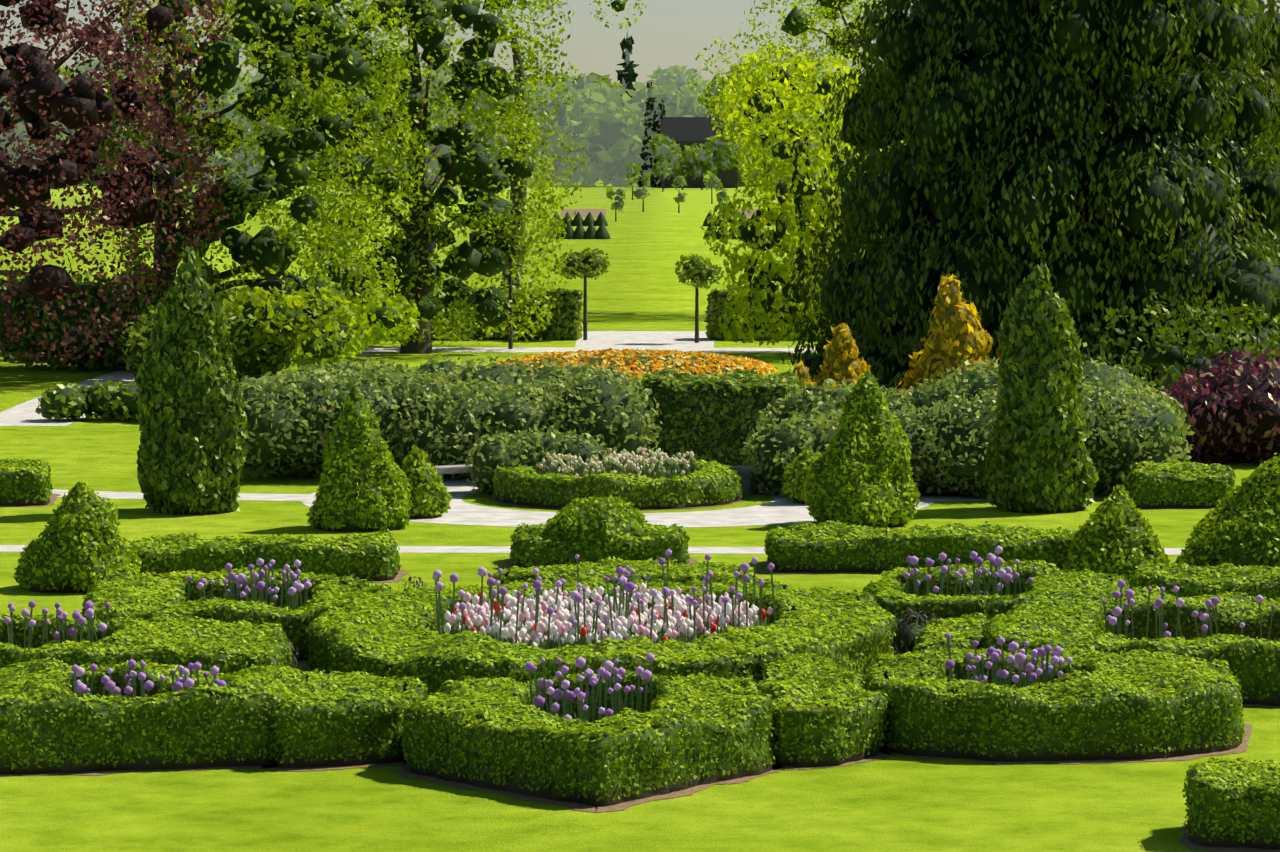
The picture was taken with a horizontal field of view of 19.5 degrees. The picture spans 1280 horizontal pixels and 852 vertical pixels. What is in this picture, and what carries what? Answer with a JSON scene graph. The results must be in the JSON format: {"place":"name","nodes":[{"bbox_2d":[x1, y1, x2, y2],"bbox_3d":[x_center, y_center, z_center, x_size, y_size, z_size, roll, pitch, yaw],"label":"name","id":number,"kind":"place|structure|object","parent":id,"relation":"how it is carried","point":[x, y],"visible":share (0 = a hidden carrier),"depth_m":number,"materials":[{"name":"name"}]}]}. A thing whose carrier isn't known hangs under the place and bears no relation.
{"place":"outdoors","nodes":[
{"label":"outdoors","id":0,"kind":"place"},
{"bbox_2d":[50,489,315,500],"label":"garden path","id":1,"kind":"structure","parent":0,"point":[243,496],"depth_m":65.96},
{"bbox_2d":[0,347,816,352],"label":"path","id":2,"kind":"structure","parent":0,"point":[565,349],"depth_m":113.77,"materials":[{"name":"gravel"}]},
{"bbox_2d":[0,152,1279,851],"bbox_3d":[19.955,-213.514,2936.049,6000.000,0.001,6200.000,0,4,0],"label":"lawn","id":3,"kind":"structure","parent":0,"point":[902,804],"depth_m":36.49,"materials":[{"name":"green plant"}]},
{"bbox_2d":[0,457,52,505],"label":"hedge","id":4,"kind":"object","parent":3,"relation":"on","point":[24,482],"visible":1,"depth_m":64.25,"materials":[{"name":"green plant"}]},
{"bbox_2d":[0,96,70,169],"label":"tree","id":5,"kind":"object","parent":3,"relation":"on","point":[19,130],"visible":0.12,"depth_m":583.03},
{"bbox_2d":[13,481,141,593],"bbox_3d":[-7.891,1.525,52.222,1.814,1.564,1.615,0,4,0],"label":"topiary cone","id":6,"kind":"object","parent":3,"relation":"on","point":[80,546],"visible":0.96,"depth_m":51.82,"materials":[{"name":"green plant"}]},
{"bbox_2d":[70,84,118,185],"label":"tree","id":7,"kind":"object","parent":3,"relation":"on","point":[99,171],"visible":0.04,"depth_m":590.13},
{"bbox_2d":[0,0,233,363],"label":"copper beech tree","id":8,"kind":"object","parent":3,"relation":"on","point":[39,94],"visible":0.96,"depth_m":95.58,"materials":[{"name":"red plant"}]},
{"bbox_2d":[96,71,206,184],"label":"tree","id":9,"kind":"object","parent":3,"relation":"on","point":[123,145],"visible":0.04,"depth_m":588.59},
{"bbox_2d":[0,263,304,421],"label":"shrub","id":10,"kind":"object","parent":3,"relation":"on","point":[127,350],"visible":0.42,"depth_m":101.60,"materials":[{"name":"green plant"}]},
{"bbox_2d":[133,245,249,514],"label":"topiary column","id":11,"kind":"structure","parent":3,"relation":"on","point":[191,417],"depth_m":62.55,"materials":[{"name":"green plant"}]},
{"bbox_2d":[0,353,383,425],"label":"diagonal path","id":12,"kind":"structure","parent":3,"relation":"on","point":[24,414],"depth_m":87.13,"materials":[{"name":"gravel"}]},
{"bbox_2d":[178,69,268,184],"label":"tree","id":13,"kind":"object","parent":3,"relation":"on","point":[230,114],"visible":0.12,"depth_m":591.73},
{"bbox_2d":[89,0,431,353],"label":"tree","id":14,"kind":"object","parent":3,"relation":"on","point":[269,254],"visible":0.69,"depth_m":100.18,"materials":[{"name":"green plant"}]},
{"bbox_2d":[129,529,401,580],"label":"hedge","id":15,"kind":"object","parent":3,"relation":"on","point":[374,557],"visible":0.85,"depth_m":53.01,"materials":[{"name":"green plant"}]},
{"bbox_2d":[246,77,328,179],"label":"tree","id":16,"kind":"object","parent":3,"relation":"on","point":[260,158],"visible":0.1,"depth_m":592.99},
{"bbox_2d":[222,285,420,370],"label":"shrub","id":17,"kind":"object","parent":3,"relation":"on","point":[322,335],"visible":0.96,"depth_m":94.73,"materials":[{"name":"green plant"}]},
{"bbox_2d":[312,78,404,183],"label":"tree","id":18,"kind":"object","parent":3,"relation":"on","point":[321,158],"visible":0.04,"depth_m":589.79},
{"bbox_2d":[306,385,411,531],"bbox_3d":[-4.550,0.505,60.491,1.715,2.363,1.578,0,4,0],"label":"topiary cone","id":19,"kind":"object","parent":3,"relation":"on","point":[363,483],"visible":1,"depth_m":60.02,"materials":[{"name":"green plant"}]},
{"bbox_2d":[218,284,582,339],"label":"clipped hedge","id":20,"kind":"object","parent":3,"relation":"on","point":[566,321],"visible":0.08,"depth_m":119.26,"materials":[{"name":"green plant"}]},
{"bbox_2d":[215,0,590,353],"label":"tree","id":21,"kind":"object","parent":3,"relation":"on","point":[474,171],"visible":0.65,"depth_m":111.03,"materials":[{"name":"green plant"}]},
{"bbox_2d":[392,93,465,180],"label":"tree","id":22,"kind":"object","parent":3,"relation":"on","point":[443,150],"visible":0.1,"depth_m":593.77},
{"bbox_2d":[237,354,662,494],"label":"rose shrub","id":23,"kind":"object","parent":3,"relation":"on","point":[486,421],"visible":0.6,"depth_m":68.66,"materials":[{"name":"green plant"}]},
{"bbox_2d":[464,89,539,185],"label":"tree","id":24,"kind":"object","parent":3,"relation":"on","point":[481,95],"visible":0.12,"depth_m":588.79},
{"bbox_2d":[495,226,533,348],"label":"standard tree","id":25,"kind":"object","parent":3,"relation":"on","point":[510,245],"visible":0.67,"depth_m":113.37,"materials":[{"name":"green plant"}]},
{"bbox_2d":[506,81,595,185],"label":"tree","id":26,"kind":"object","parent":3,"relation":"on","point":[561,118],"visible":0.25,"depth_m":588.12,"materials":[{"name":"plant"}]},
{"bbox_2d":[500,0,646,288],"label":"tree top branches","id":27,"kind":"object","parent":3,"relation":"on","point":[617,5],"visible":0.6,"depth_m":130.90,"materials":[{"name":"green plant"}]},
{"bbox_2d":[553,248,609,339],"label":"standard tree","id":28,"kind":"object","parent":3,"relation":"on","point":[588,263],"visible":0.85,"depth_m":118.83,"materials":[{"name":"green plant"}]},
{"bbox_2d":[561,209,606,216],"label":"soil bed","id":29,"kind":"object","parent":3,"relation":"on","point":[585,212],"visible":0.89,"depth_m":355.50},
{"bbox_2d":[567,73,601,182],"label":"tree","id":30,"kind":"object","parent":3,"relation":"on","point":[582,82],"visible":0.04,"depth_m":631.22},
{"bbox_2d":[0,545,1184,554],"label":"cross path","id":31,"kind":"structure","parent":3,"relation":"on","point":[507,549],"depth_m":57.29,"materials":[{"name":"gravel"}]},
{"bbox_2d":[0,493,1209,582],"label":"soil borders","id":32,"kind":"object","parent":3,"relation":"on","point":[507,563],"visible":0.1,"depth_m":54.43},
{"bbox_2d":[509,522,689,568],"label":"hedge","id":33,"kind":"object","parent":32,"relation":"on","point":[531,545],"visible":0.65,"depth_m":54.59,"materials":[{"name":"green plant"}]},
{"bbox_2d":[543,495,648,550],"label":"topiary dome","id":34,"kind":"structure","parent":33,"relation":"on","point":[608,520],"depth_m":54.77,"materials":[{"name":"green plant"}]},
{"bbox_2d":[1127,561,1279,599],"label":"hedge","id":35,"kind":"object","parent":32,"relation":"on","point":[1193,581],"visible":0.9,"depth_m":49.61,"materials":[{"name":"green plant"}]},
{"bbox_2d":[551,81,663,186],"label":"tree","id":36,"kind":"object","parent":3,"relation":"on","point":[604,125],"visible":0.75,"depth_m":574.26,"materials":[{"name":"plant"}]},
{"bbox_2d":[605,185,625,221],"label":"young tree","id":37,"kind":"object","parent":3,"relation":"on","point":[615,205],"visible":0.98,"depth_m":308.00,"materials":[{"name":"green plant"}]},
{"bbox_2d":[488,495,745,510],"bbox_3d":[-0.407,1.270,65.625,4.569,0.001,4.568,0,4,0],"label":"edging","id":38,"kind":"object","parent":3,"relation":"on","point":[492,498],"visible":0.15,"depth_m":64.29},
{"bbox_2d":[492,457,743,509],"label":"hedge","id":39,"kind":"object","parent":38,"relation":"on","point":[711,483],"visible":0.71,"depth_m":63.95,"materials":[{"name":"green plant"}]},
{"bbox_2d":[302,476,933,527],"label":"path","id":40,"kind":"structure","parent":3,"relation":"on","point":[780,510],"depth_m":62.57,"materials":[{"name":"gravel"}]},
{"bbox_2d":[401,444,451,518],"bbox_3d":[-3.725,0.927,62.349,1.162,1.245,1.156,0,4,0],"label":"topiary cone","id":41,"kind":"object","parent":40,"relation":"on","point":[431,497],"visible":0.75,"depth_m":62.06,"materials":[{"name":"green plant"}]},
{"bbox_2d":[433,464,472,482],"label":"stone bench","id":42,"kind":"object","parent":40,"relation":"on","point":[446,469],"visible":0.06,"depth_m":66.38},
{"bbox_2d":[732,465,762,494],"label":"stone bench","id":43,"kind":"object","parent":40,"relation":"on","point":[749,488],"visible":0.29,"depth_m":66.38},
{"bbox_2d":[781,447,821,503],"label":"shrub","id":44,"kind":"object","parent":40,"relation":"on","point":[794,477],"visible":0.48,"depth_m":64.49,"materials":[{"name":"green plant"}]},
{"bbox_2d":[609,30,638,179],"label":"tree","id":45,"kind":"object","parent":3,"relation":"on","point":[627,76],"visible":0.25,"depth_m":634.64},
{"bbox_2d":[624,162,641,199],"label":"young tree","id":46,"kind":"object","parent":3,"relation":"on","point":[632,170],"visible":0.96,"depth_m":431.66,"materials":[{"name":"green plant"}]},
{"bbox_2d":[489,348,777,379],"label":"orange flower bed","id":47,"kind":"object","parent":3,"relation":"on","point":[638,363],"visible":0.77,"depth_m":101.42,"materials":[{"name":"plant"}]},
{"bbox_2d":[0,653,1279,851],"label":"parterre soil","id":48,"kind":"structure","parent":3,"relation":"on","point":[882,753],"depth_m":36.87,"materials":[{"name":"soil"}]},
{"bbox_2d":[0,611,292,674],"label":"hedge","id":49,"kind":"object","parent":48,"relation":"on","point":[208,644],"visible":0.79,"depth_m":41.68,"materials":[{"name":"green plant"}]},
{"bbox_2d":[0,657,331,773],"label":"hedge","id":50,"kind":"object","parent":48,"relation":"on","point":[50,722],"visible":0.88,"depth_m":37.08,"materials":[{"name":"green plant"}]},
{"bbox_2d":[81,567,391,660],"bbox_3d":[-5.056,2.327,46.842,3.981,0.763,4.536,0,4,0],"label":"hedge","id":51,"kind":"object","parent":48,"relation":"on","point":[147,595],"visible":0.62,"depth_m":45.81,"materials":[{"name":"green plant"}]},
{"bbox_2d":[272,668,428,767],"bbox_3d":[-2.997,2.963,38.303,1.652,0.770,2.639,0,4,0],"label":"hedge","id":52,"kind":"object","parent":48,"relation":"on","point":[353,719],"visible":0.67,"depth_m":37.27,"materials":[{"name":"green plant"}]},
{"bbox_2d":[400,667,775,806],"bbox_3d":[-0.510,3.050,37.019,3.723,0.790,4.311,0,4,0],"label":"hedge","id":53,"kind":"object","parent":48,"relation":"on","point":[504,734],"visible":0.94,"depth_m":36.18,"materials":[{"name":"green plant"}]},
{"bbox_2d":[305,577,898,695],"bbox_3d":[-0.440,2.538,43.947,6.963,0.776,7.538,0,4,0],"label":"hedge","id":54,"kind":"object","parent":48,"relation":"on","point":[848,631],"visible":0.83,"depth_m":42.13,"materials":[{"name":"green plant"}]},
{"bbox_2d":[491,556,757,585],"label":"hedge","id":55,"kind":"object","parent":48,"relation":"on","point":[602,569],"visible":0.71,"depth_m":48.63,"materials":[{"name":"green plant"}]},
{"bbox_2d":[206,576,1074,669],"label":"lavender tufts","id":56,"kind":"object","parent":48,"relation":"on","point":[905,639],"visible":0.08,"depth_m":44.91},
{"bbox_2d":[756,652,889,766],"bbox_3d":[1.870,2.902,39.182,1.390,0.760,4.163,0,4,0],"label":"hedge","id":57,"kind":"object","parent":48,"relation":"on","point":[845,725],"visible":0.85,"depth_m":37.62,"materials":[{"name":"green plant"}]},
{"bbox_2d":[912,613,989,652],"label":"hedge","id":58,"kind":"object","parent":48,"relation":"on","point":[966,631],"visible":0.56,"depth_m":43.41,"materials":[{"name":"green plant"}]},
{"bbox_2d":[863,558,1129,651],"bbox_3d":[4.558,2.261,47.653,3.548,0.774,4.502,0,4,0],"label":"hedge","id":59,"kind":"object","parent":48,"relation":"on","point":[1049,582],"visible":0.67,"depth_m":47.33,"materials":[{"name":"green plant"}]},
{"bbox_2d":[862,646,1245,761],"bbox_3d":[4.373,2.858,39.289,4.090,0.835,3.733,0,4,0],"label":"hedge","id":60,"kind":"object","parent":48,"relation":"on","point":[1139,704],"visible":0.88,"depth_m":37.84,"materials":[{"name":"green plant"}]},
{"bbox_2d":[982,585,1279,705],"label":"hedge","id":61,"kind":"object","parent":48,"relation":"on","point":[1251,657],"visible":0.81,"depth_m":43.06,"materials":[{"name":"green plant"}]},
{"bbox_2d":[1182,757,1279,849],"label":"hedge","id":62,"kind":"object","parent":48,"relation":"on","point":[1232,803],"visible":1,"depth_m":32.92,"materials":[{"name":"green plant"}]},
{"bbox_2d":[637,82,659,187],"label":"tree","id":63,"kind":"object","parent":3,"relation":"on","point":[651,115],"visible":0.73,"depth_m":560.39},
{"bbox_2d":[549,212,760,238],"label":"far topiary cones","id":64,"kind":"object","parent":3,"relation":"on","point":[590,222],"visible":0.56,"depth_m":249.44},
{"bbox_2d":[647,134,680,189],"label":"tree","id":65,"kind":"object","parent":3,"relation":"on","point":[666,147],"visible":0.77,"depth_m":534.48,"materials":[{"name":"green plant"}]},
{"bbox_2d":[633,83,709,185],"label":"tree","id":66,"kind":"object","parent":3,"relation":"on","point":[675,106],"visible":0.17,"depth_m":576.89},
{"bbox_2d":[661,151,691,189],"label":"tree","id":67,"kind":"object","parent":3,"relation":"on","point":[677,161],"visible":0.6,"depth_m":535.27,"materials":[{"name":"green plant"}]},
{"bbox_2d":[645,64,716,96],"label":"tree","id":68,"kind":"object","parent":3,"relation":"on","point":[658,77],"visible":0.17,"depth_m":680.29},
{"bbox_2d":[660,117,735,187],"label":"house","id":69,"kind":"structure","parent":3,"relation":"on","point":[686,131],"depth_m":557.87,"materials":[{"name":"grey"}]},
{"bbox_2d":[674,253,721,342],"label":"standard tree","id":70,"kind":"object","parent":3,"relation":"on","point":[696,272],"visible":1,"depth_m":117.08,"materials":[{"name":"green plant"}]},
{"bbox_2d":[684,143,714,189],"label":"tree","id":71,"kind":"object","parent":3,"relation":"on","point":[695,157],"visible":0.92,"depth_m":535.41,"materials":[{"name":"green plant"}]},
{"bbox_2d":[702,170,722,203],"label":"young tree","id":72,"kind":"object","parent":3,"relation":"on","point":[715,183],"visible":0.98,"depth_m":402.23,"materials":[{"name":"green plant"}]},
{"bbox_2d":[639,368,800,473],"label":"hedge","id":73,"kind":"object","parent":3,"relation":"on","point":[707,417],"visible":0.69,"depth_m":69.96,"materials":[{"name":"green plant"}]},
{"bbox_2d":[702,136,737,188],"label":"tree","id":74,"kind":"object","parent":3,"relation":"on","point":[717,145],"visible":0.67,"depth_m":534.92,"materials":[{"name":"green plant"}]},
{"bbox_2d":[714,133,757,188],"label":"tree","id":75,"kind":"object","parent":3,"relation":"on","point":[725,165],"visible":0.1,"depth_m":535.13,"materials":[{"name":"green plant"}]},
{"bbox_2d":[696,80,792,186],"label":"tree","id":76,"kind":"object","parent":3,"relation":"on","point":[741,171],"visible":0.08,"depth_m":578.83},
{"bbox_2d":[698,55,801,178],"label":"tree","id":77,"kind":"object","parent":3,"relation":"on","point":[710,90],"visible":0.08,"depth_m":622.72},
{"bbox_2d":[704,287,848,340],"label":"clipped hedge","id":78,"kind":"object","parent":3,"relation":"on","point":[717,302],"visible":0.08,"depth_m":119.12,"materials":[{"name":"green plant"}]},
{"bbox_2d":[686,0,909,148],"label":"tree","id":79,"kind":"object","parent":3,"relation":"on","point":[797,22],"visible":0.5,"depth_m":136.97,"materials":[{"name":"green plant"}]},
{"bbox_2d":[700,41,903,354],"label":"weeping tree","id":80,"kind":"object","parent":3,"relation":"on","point":[794,157],"visible":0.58,"depth_m":109.62,"materials":[{"name":"green plant"}]},
{"bbox_2d":[801,370,920,528],"bbox_3d":[3.613,0.362,60.949,1.949,2.579,1.855,0,4,0],"label":"topiary cone","id":81,"kind":"object","parent":3,"relation":"on","point":[858,471],"visible":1,"depth_m":60.60,"materials":[{"name":"green plant"}]},
{"bbox_2d":[793,274,1002,393],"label":"golden conifer shrubs","id":82,"kind":"object","parent":3,"relation":"on","point":[955,338],"visible":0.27,"depth_m":82.61,"materials":[{"name":"plant"}]},
{"bbox_2d":[764,520,1078,572],"bbox_3d":[4.290,1.761,54.933,4.975,0.676,1.786,0,4,0],"label":"hedge","id":83,"kind":"object","parent":3,"relation":"on","point":[832,546],"visible":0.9,"depth_m":54.18,"materials":[{"name":"green plant"}]},
{"bbox_2d":[740,356,1194,497],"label":"rose shrub","id":84,"kind":"object","parent":3,"relation":"on","point":[1127,418],"visible":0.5,"depth_m":65.78,"materials":[{"name":"green plant"}]},
{"bbox_2d":[777,0,1279,394],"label":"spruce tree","id":85,"kind":"object","parent":3,"relation":"on","point":[1093,157],"visible":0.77,"depth_m":90.83,"materials":[{"name":"green plant"}]},
{"bbox_2d":[981,262,1098,512],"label":"topiary column","id":86,"kind":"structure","parent":3,"relation":"on","point":[1038,459],"depth_m":62.93,"materials":[{"name":"green plant"}]},
{"bbox_2d":[1061,484,1170,579],"bbox_3d":[6.825,1.524,53.375,1.601,1.392,1.575,0,4,0],"label":"topiary cone","id":87,"kind":"object","parent":3,"relation":"on","point":[1114,534],"visible":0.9,"depth_m":53.04,"materials":[{"name":"green plant"}]},
{"bbox_2d":[1125,460,1235,508],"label":"hedge","id":88,"kind":"object","parent":3,"relation":"on","point":[1172,484],"visible":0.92,"depth_m":63.82,"materials":[{"name":"green plant"}]},
{"bbox_2d":[1083,289,1279,396],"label":"shrubs","id":89,"kind":"object","parent":3,"relation":"on","point":[1165,356],"visible":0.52,"depth_m":76.37,"materials":[{"name":"green plant"}]},
{"bbox_2d":[1160,347,1279,464],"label":"shrub","id":90,"kind":"object","parent":3,"relation":"on","point":[1233,413],"visible":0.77,"depth_m":72.38,"materials":[{"name":"purple plant"}]},
{"bbox_2d":[1175,455,1279,567],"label":"topiary dome","id":91,"kind":"structure","parent":3,"relation":"on","point":[1238,525],"depth_m":51.70,"materials":[{"name":"green plant"}]},
{"label":"soil bed","id":92,"kind":"object","parent":3,"relation":"on","visible":0},
{"bbox_2d":[904,546,1036,596],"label":"purple allium flowers","id":93,"kind":"object","parent":92,"relation":"on","point":[1006,573],"visible":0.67,"depth_m":47.68,"materials":[{"name":"purple"}]},
{"label":"ring bed soil","id":94,"kind":"object","parent":3,"relation":"on","visible":0},
{"bbox_2d":[534,447,699,478],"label":"flower bed","id":95,"kind":"object","parent":94,"relation":"on","point":[623,461],"visible":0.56,"depth_m":65.08,"materials":[{"name":"plant"}]},
{"label":"soil bed ring","id":96,"kind":"object","parent":3,"relation":"on","visible":0},
{"bbox_2d":[432,549,775,650],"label":"purple allium flowers","id":97,"kind":"object","parent":96,"relation":"on","point":[623,582],"visible":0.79,"depth_m":43.46,"materials":[{"name":"purple"}]},
{"bbox_2d":[440,583,771,650],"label":"tulips","id":98,"kind":"object","parent":96,"relation":"on","point":[476,618],"visible":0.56,"depth_m":43.49,"materials":[{"name":"white"}]},
{"label":"soil bed","id":99,"kind":"object","parent":3,"relation":"on","visible":0},
{"bbox_2d":[525,653,654,722],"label":"purple allium flowers","id":100,"kind":"object","parent":99,"relation":"on","point":[564,695],"visible":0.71,"depth_m":37.61,"materials":[{"name":"purple"}]},
{"label":"soil bed","id":101,"kind":"object","parent":3,"relation":"on","visible":0},
{"bbox_2d":[71,659,225,699],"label":"purple allium flowers","id":102,"kind":"object","parent":101,"relation":"on","point":[79,686],"visible":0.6,"depth_m":37.82,"materials":[{"name":"purple"}]},
{"label":"soil bed","id":103,"kind":"object","parent":3,"relation":"on","visible":0},
{"bbox_2d":[944,633,1071,688],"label":"purple allium flowers","id":104,"kind":"object","parent":103,"relation":"on","point":[1033,671],"visible":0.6,"depth_m":39.12,"materials":[{"name":"purple"}]},
{"bbox_2d":[0,0,1279,149],"label":"sky","id":105,"kind":"structure","parent":0,"point":[667,33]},
{"bbox_2d":[575,331,714,347],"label":"plaza path","id":106,"kind":"structure","parent":0,"point":[640,339],"depth_m":119.05,"materials":[{"name":"gravel"}]},
{"bbox_2d":[915,494,1110,501],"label":"soil bed","id":107,"kind":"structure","parent":0,"point":[938,497],"depth_m":65.78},
{"label":"soil bed","id":108,"kind":"object","parent":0,"visible":0},
{"bbox_2d":[0,600,109,648],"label":"purple flowers","id":109,"kind":"object","parent":108,"relation":"on","point":[88,606],"visible":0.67,"depth_m":42.47,"materials":[{"name":"purple"}]},
{"label":"soil bed","id":110,"kind":"object","parent":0,"visible":0},
{"bbox_2d":[1102,580,1279,640],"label":"purple flowers","id":111,"kind":"object","parent":110,"relation":"on","point":[1157,604],"visible":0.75,"depth_m":43.89,"materials":[{"name":"purple"}]},
{"label":"soil bed","id":112,"kind":"object","parent":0,"visible":0},
{"bbox_2d":[187,558,310,610],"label":"purple flowers","id":113,"kind":"object","parent":112,"relation":"on","point":[296,589],"visible":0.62,"depth_m":46.94,"materials":[{"name":"purple"}]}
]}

